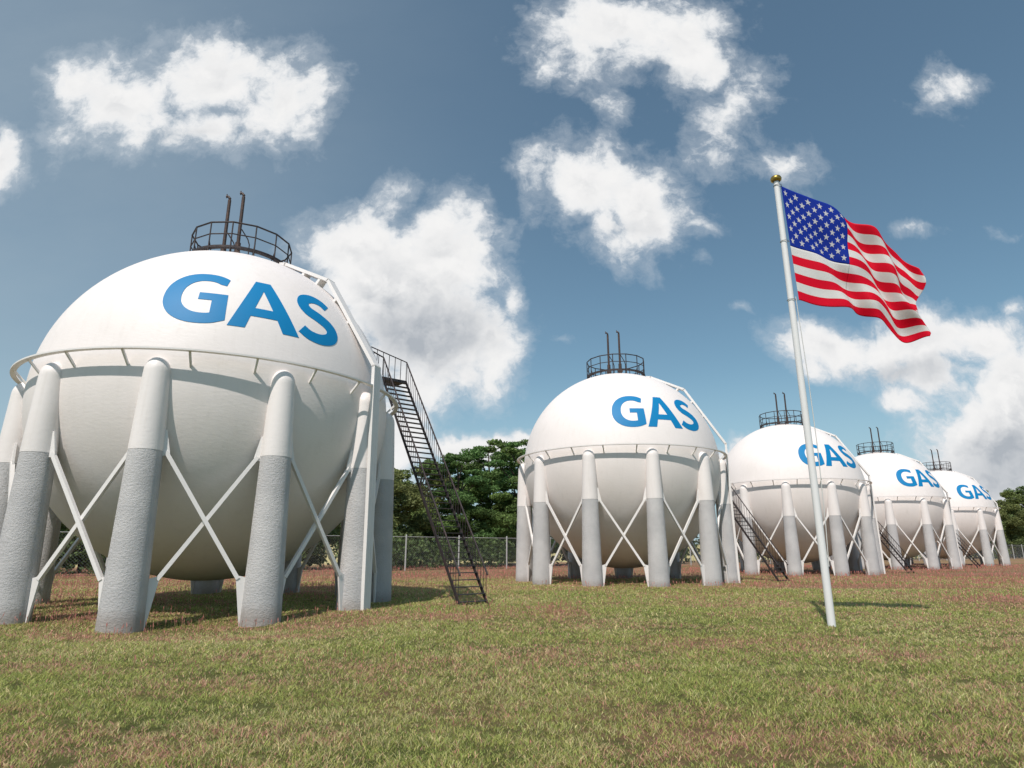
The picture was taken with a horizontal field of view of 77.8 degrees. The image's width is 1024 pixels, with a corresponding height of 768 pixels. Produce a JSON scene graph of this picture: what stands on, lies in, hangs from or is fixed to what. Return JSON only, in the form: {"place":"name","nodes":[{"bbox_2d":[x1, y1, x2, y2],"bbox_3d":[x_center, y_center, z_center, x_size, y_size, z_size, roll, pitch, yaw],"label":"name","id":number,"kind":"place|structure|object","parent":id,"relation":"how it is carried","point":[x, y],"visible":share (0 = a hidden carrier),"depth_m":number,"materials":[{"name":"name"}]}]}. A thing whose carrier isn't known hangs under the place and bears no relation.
{"place":"outdoors","nodes":[
{"label":"outdoors","id":0,"kind":"place"},
{"bbox_2d":[0,557,1023,767],"bbox_3d":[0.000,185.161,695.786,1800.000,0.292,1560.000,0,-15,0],"label":"ground","id":1,"kind":"structure","parent":0,"point":[62,761],"depth_m":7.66,"materials":[{"name":"green plant"}]},
{"bbox_2d":[55,522,106,573],"bbox_3d":[-33.139,10.676,49.597,6.950,8.296,7.179,3,-15,-13],"label":"tree","id":2,"kind":"object","parent":1,"relation":"on","point":[67,530],"visible":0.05,"depth_m":48.15,"materials":[{"name":"green plant"}]},
{"bbox_2d":[55,538,306,575],"bbox_3d":[-32.014,11.588,42.736,36.893,3.009,2.648,10,-18,-34],"label":"hedge","id":3,"kind":"object","parent":1,"relation":"on","point":[81,556],"visible":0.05,"depth_m":43.91,"materials":[{"name":"green plant"}]},
{"bbox_2d":[0,191,488,633],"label":"gas tank","id":4,"kind":"object","parent":1,"relation":"on","point":[206,419],"visible":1,"depth_m":17.31,"materials":[{"name":"white metal"}]},
{"bbox_2d":[301,522,340,566],"bbox_3d":[-19.960,12.989,60.591,7.943,9.482,8.205,-3,-15,12],"label":"tree","id":5,"kind":"object","parent":1,"relation":"on","point":[334,531],"visible":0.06,"depth_m":59.48,"materials":[{"name":"green plant"}]},
{"bbox_2d":[335,468,434,564],"bbox_3d":[-13.187,13.396,65.469,9.743,11.260,9.432,-14,-20,43],"label":"tree","id":6,"kind":"object","parent":1,"relation":"on","point":[408,498],"visible":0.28,"depth_m":64.21,"materials":[{"name":"green plant"}]},
{"bbox_2d":[301,513,471,567],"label":"undergrowth","id":7,"kind":"object","parent":1,"relation":"on","point":[336,548],"visible":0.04,"depth_m":67.45,"materials":[{"name":"green plant"}]},
{"bbox_2d":[395,459,452,566],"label":"tree","id":8,"kind":"object","parent":1,"relation":"on","point":[432,482],"visible":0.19,"depth_m":74.03,"materials":[{"name":"green plant"}]},
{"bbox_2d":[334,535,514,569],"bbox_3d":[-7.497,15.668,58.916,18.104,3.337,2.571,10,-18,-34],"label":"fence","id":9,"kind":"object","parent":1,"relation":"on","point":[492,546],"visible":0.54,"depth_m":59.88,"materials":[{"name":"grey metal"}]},
{"bbox_2d":[416,452,499,564],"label":"tree","id":10,"kind":"object","parent":1,"relation":"on","point":[468,499],"visible":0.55,"depth_m":68.90,"materials":[{"name":"green plant"}]},
{"bbox_2d":[441,438,518,564],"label":"tree","id":11,"kind":"object","parent":1,"relation":"on","point":[479,456],"visible":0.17,"depth_m":80.03,"materials":[{"name":"green plant"}]},
{"bbox_2d":[473,439,563,563],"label":"tree","id":12,"kind":"object","parent":1,"relation":"on","point":[504,527],"visible":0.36,"depth_m":73.55,"materials":[{"name":"green plant"}]},
{"bbox_2d":[57,532,1023,575],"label":"chain link fence","id":13,"kind":"object","parent":1,"relation":"on","point":[506,548],"visible":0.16,"depth_m":59.09,"materials":[{"name":"silver metal"}]},
{"bbox_2d":[559,548,567,560],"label":"tree","id":14,"kind":"object","parent":1,"relation":"on","point":[565,550],"visible":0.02,"depth_m":78.82,"materials":[{"name":"green plant"}]},
{"bbox_2d":[516,330,789,586],"bbox_3d":[6.683,4.267,37.024,13.066,14.910,11.920,13,-19,-40],"label":"gas tank","id":15,"kind":"object","parent":1,"relation":"on","point":[622,474],"visible":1,"depth_m":32.18,"materials":[{"name":"white metal"}]},
{"bbox_2d":[679,548,689,558],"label":"tree","id":16,"kind":"object","parent":1,"relation":"on","point":[682,550],"visible":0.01,"depth_m":87.42,"materials":[{"name":"green plant"}]},
{"bbox_2d":[551,536,1022,563],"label":"undergrowth","id":17,"kind":"object","parent":1,"relation":"on","point":[686,558],"visible":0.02,"depth_m":93.90,"materials":[{"name":"green plant"}]},
{"bbox_2d":[770,175,835,626],"bbox_3d":[7.178,0.011,15.688,0.326,11.665,0.290,0,-15,0],"label":"flagpole","id":18,"kind":"object","parent":1,"relation":"on","point":[825,563],"visible":0.97,"depth_m":15.38,"materials":[{"name":"white metal"}]},
{"bbox_2d":[773,184,930,342],"bbox_3d":[8.898,-3.216,16.668,3.713,4.330,0.394,1,-15,-4],"label":"flag","id":19,"kind":"object","parent":18,"relation":"attached to","point":[840,260],"visible":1,"depth_m":16.63,"materials":[{"name":"multicoloured fabric"}]},
{"bbox_2d":[724,392,914,575],"bbox_3d":[22.823,8.123,51.655,13.066,14.910,11.920,13,-19,-40],"label":"gas tank","id":20,"kind":"object","parent":1,"relation":"on","point":[769,476],"visible":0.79,"depth_m":46.86,"materials":[{"name":"white metal"}]},
{"bbox_2d":[829,427,981,569],"bbox_3d":[38.963,11.979,66.285,13.066,14.910,11.920,13,-19,-40],"label":"gas tank","id":21,"kind":"object","parent":1,"relation":"on","point":[913,511],"visible":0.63,"depth_m":61.01,"materials":[{"name":"white metal"}]},
{"bbox_2d":[910,449,1010,565],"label":"gas tank","id":22,"kind":"object","parent":1,"relation":"on","point":[977,519],"visible":0.41,"depth_m":75.50,"materials":[{"name":"white metal"}]},
{"bbox_2d":[976,490,1011,558],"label":"tree","id":23,"kind":"object","parent":1,"relation":"on","point":[995,555],"visible":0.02,"depth_m":148.20,"materials":[{"name":"green plant"}]},
{"bbox_2d":[990,500,1023,556],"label":"tree","id":24,"kind":"object","parent":1,"relation":"on","point":[1012,516],"visible":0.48,"depth_m":156.41,"materials":[{"name":"green plant"}]},
{"bbox_2d":[999,486,1023,556],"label":"tree","id":25,"kind":"object","parent":1,"relation":"on","point":[1013,496],"visible":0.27,"depth_m":187.02,"materials":[{"name":"green plant"}]},
{"bbox_2d":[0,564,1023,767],"bbox_3d":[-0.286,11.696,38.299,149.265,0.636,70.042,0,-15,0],"label":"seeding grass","id":26,"kind":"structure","parent":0,"point":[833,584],"depth_m":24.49,"materials":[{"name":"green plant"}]},
{"bbox_2d":[0,0,1023,543],"label":"sky","id":27,"kind":"structure","parent":0,"point":[490,190],"materials":[{"name":"blue"}]},
{"bbox_2d":[74,545,977,567],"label":"field","id":28,"kind":"structure","parent":0,"point":[328,560],"depth_m":97.28,"materials":[{"name":"plant"}]}
]}

